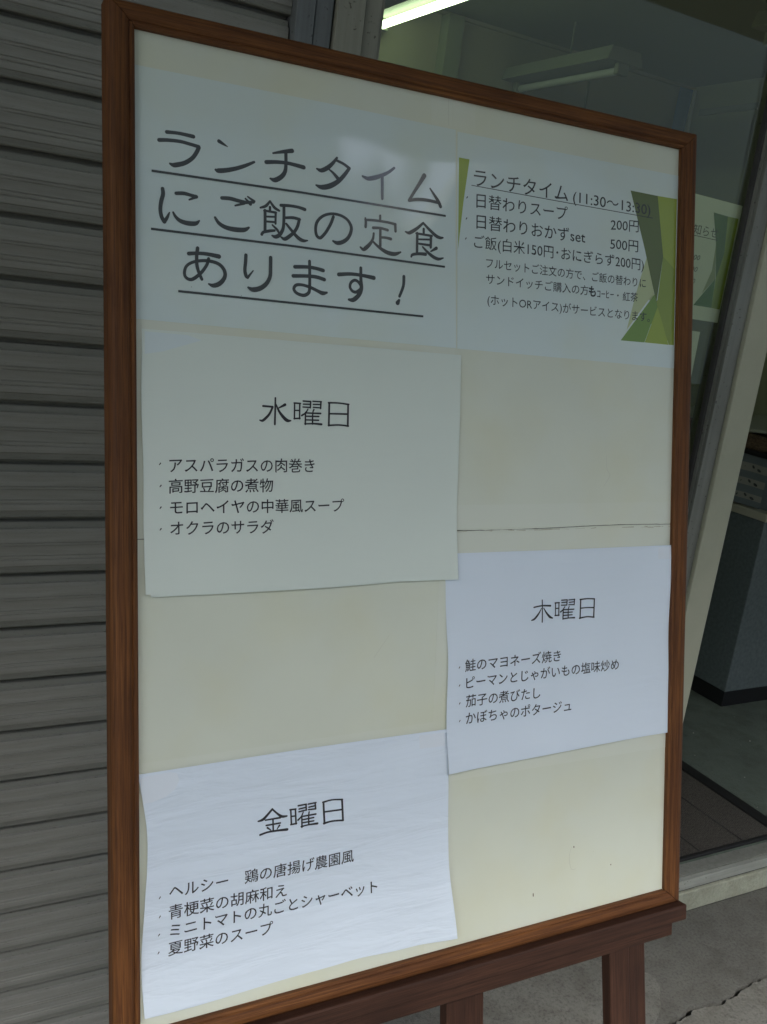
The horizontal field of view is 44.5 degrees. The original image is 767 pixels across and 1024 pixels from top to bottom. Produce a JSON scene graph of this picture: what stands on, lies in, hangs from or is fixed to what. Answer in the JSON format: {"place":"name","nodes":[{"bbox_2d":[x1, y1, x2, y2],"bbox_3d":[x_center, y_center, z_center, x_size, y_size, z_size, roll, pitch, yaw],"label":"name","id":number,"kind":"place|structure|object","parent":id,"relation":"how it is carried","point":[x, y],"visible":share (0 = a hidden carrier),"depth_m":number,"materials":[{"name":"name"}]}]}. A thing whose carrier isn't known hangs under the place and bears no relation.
{"place":"outdoors","nodes":[
{"label":"outdoors","id":0,"kind":"place"},
{"bbox_2d":[590,887,766,1023],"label":"pavement","id":1,"kind":"structure","parent":0,"point":[712,954],"depth_m":2.03,"materials":[{"name":"concrete"}]},
{"bbox_2d":[329,0,381,58],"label":"window post","id":2,"kind":"object","parent":1,"relation":"on","point":[355,27],"depth_m":1.23,"materials":[{"name":"paint"}]},
{"bbox_2d":[247,901,685,1023],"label":"easel","id":3,"kind":"object","parent":1,"relation":"on","point":[454,992],"visible":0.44,"depth_m":0.96,"materials":[{"name":"brown wood"}]},
{"bbox_2d":[101,0,696,1023],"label":"menu board","id":4,"kind":"object","parent":3,"relation":"on","point":[529,260],"visible":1,"depth_m":0.86,"materials":[{"name":"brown wood"}]},
{"bbox_2d":[151,582,390,596],"bbox_3d":[-0.061,-0.038,0.824,0.299,0.210,0.051,0,16,-28],"label":"spare sheet","id":5,"kind":"object","parent":4,"relation":"attached to","point":[254,590],"visible":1,"depth_m":0.81,"materials":[{"name":"paper"}]},
{"bbox_2d":[139,729,457,1018],"bbox_3d":[-0.065,0.314,0.838,0.311,0.204,0.052,0,16,-28],"label":"menu sheet","id":6,"kind":"object","parent":4,"relation":"attached to","point":[263,870],"visible":1,"depth_m":0.83,"materials":[{"name":"paper"}]},
{"bbox_2d":[141,329,460,594],"bbox_3d":[-0.061,-0.041,0.823,0.304,0.211,0.051,0,16,-28],"label":"menu sheet","id":7,"kind":"object","parent":4,"relation":"attached to","point":[270,463],"visible":1,"depth_m":0.81,"materials":[{"name":"paper"}]},
{"bbox_2d":[445,545,670,773],"bbox_3d":[0.188,0.143,0.965,0.296,0.210,0.056,0,16,-29],"label":"menu sheet","id":8,"kind":"object","parent":4,"relation":"attached to","point":[553,651],"visible":1,"depth_m":0.96,"materials":[{"name":"paper"}]},
{"bbox_2d":[382,960,660,1023],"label":"cement patch","id":9,"kind":"object","parent":1,"relation":"on","point":[571,994],"visible":0.67,"depth_m":1.83,"materials":[{"name":"concrete"}]},
{"bbox_2d":[676,978,766,1023],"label":"pavement slab","id":10,"kind":"structure","parent":1,"relation":"attached to","point":[747,1005],"depth_m":1.88,"materials":[{"name":"concrete"}]},
{"bbox_2d":[679,867,766,910],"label":"door sill","id":11,"kind":"structure","parent":1,"relation":"on","point":[713,892],"depth_m":2.22,"materials":[{"name":"concrete"}]},
{"bbox_2d":[679,842,766,891],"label":"door threshold","id":12,"kind":"object","parent":11,"relation":"on","point":[703,871],"depth_m":2.23,"materials":[{"name":"metal"}]},
{"bbox_3d":[0.973,-1.482,0.298,14.000,5.600,2.499,0,16,-29],"label":"shop facade","id":13,"kind":"object","parent":1,"relation":"on","visible":0},
{"bbox_2d":[0,0,292,1023],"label":"roller shutter","id":14,"kind":"object","parent":13,"relation":"attached to","point":[54,962],"visible":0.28,"depth_m":1.23,"materials":[{"name":"paint"}]},
{"bbox_2d":[285,0,333,47],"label":"shutter guide rail","id":15,"kind":"object","parent":13,"relation":"attached to","point":[309,21],"depth_m":1.20,"materials":[{"name":"metal"}]},
{"bbox_2d":[376,0,766,591],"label":"shop window","id":16,"kind":"structure","parent":13,"relation":"attached to","point":[720,361],"depth_m":1.74,"materials":[{"name":"clear glass"}]},
{"bbox_2d":[691,331,699,374],"bbox_3d":[0.459,-0.235,1.696,0.267,0.206,0.001,0,16,-29],"label":"window notice","id":17,"kind":"object","parent":16,"relation":"attached to","point":[695,336],"depth_m":1.74,"materials":[{"name":"white paper"}]},
{"bbox_2d":[692,194,742,322],"bbox_3d":[0.509,-0.457,1.651,0.298,0.216,0.001,0,16,-29],"label":"window notice","id":18,"kind":"object","parent":16,"relation":"attached to","point":[716,225],"depth_m":1.70,"materials":[{"name":"white paper"}]},
{"bbox_2d":[683,225,766,720],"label":"door jamb","id":19,"kind":"object","parent":13,"relation":"attached to","point":[734,433],"depth_m":1.82,"materials":[{"name":"beige paint"}]},
{"bbox_2d":[679,690,766,864],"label":"shop floor","id":20,"kind":"structure","parent":0,"point":[725,747],"depth_m":2.86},
{"bbox_2d":[378,0,766,415],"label":"shop room","id":21,"kind":"object","parent":20,"relation":"on","point":[713,53],"visible":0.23,"depth_m":4.36,"materials":[{"name":"beige"}]},
{"bbox_2d":[382,0,465,31],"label":"strip light","id":22,"kind":"object","parent":21,"relation":"hanging from","point":[397,11],"visible":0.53,"depth_m":3.80,"materials":[{"name":"white plastic"}]},
{"bbox_2d":[502,21,642,93],"bbox_3d":[0.825,-2.018,4.122,0.190,0.260,0.740,0,16,-29],"label":"strip light","id":23,"kind":"object","parent":21,"relation":"hanging from","point":[599,63],"visible":0.89,"depth_m":4.04,"materials":[{"name":"grey plastic"}]},
{"bbox_2d":[699,102,758,115],"bbox_3d":[2.030,-1.886,4.266,0.020,0.030,1.550,0,16,-29],"label":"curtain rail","id":24,"kind":"object","parent":21,"relation":"attached to","point":[729,109],"visible":1,"depth_m":4.75,"materials":[{"name":"grey metal"}]},
{"bbox_2d":[672,87,696,132],"bbox_3d":[1.435,-1.052,5.171,0.115,2.410,0.020,0,16,-29],"label":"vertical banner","id":25,"kind":"object","parent":20,"relation":"on","point":[684,109],"visible":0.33,"depth_m":4.91,"materials":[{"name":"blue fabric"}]},
{"bbox_2d":[680,761,766,861],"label":"door mat","id":26,"kind":"object","parent":20,"relation":"on","point":[716,818],"depth_m":2.42,"materials":[{"name":"black"}]},
{"bbox_2d":[691,501,766,706],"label":"shop counter","id":27,"kind":"object","parent":20,"relation":"on","point":[731,667],"visible":0.33,"depth_m":3.13,"materials":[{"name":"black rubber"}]},
{"bbox_2d":[733,447,766,510],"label":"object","id":28,"kind":"object","parent":27,"relation":"on","point":[751,489],"visible":0.18,"depth_m":3.05,"materials":[{"name":"grey"}]},
{"bbox_2d":[690,417,766,452],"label":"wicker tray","id":29,"kind":"object","parent":28,"relation":"on","point":[756,441],"visible":0.04,"depth_m":3.04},
{"bbox_2d":[690,405,766,433],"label":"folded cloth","id":30,"kind":"object","parent":29,"relation":"on","point":[758,424],"visible":0.16,"depth_m":3.33,"materials":[{"name":"grey fabric"}]},
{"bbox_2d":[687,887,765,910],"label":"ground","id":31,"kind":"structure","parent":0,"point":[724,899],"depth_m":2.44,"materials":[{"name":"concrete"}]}
]}

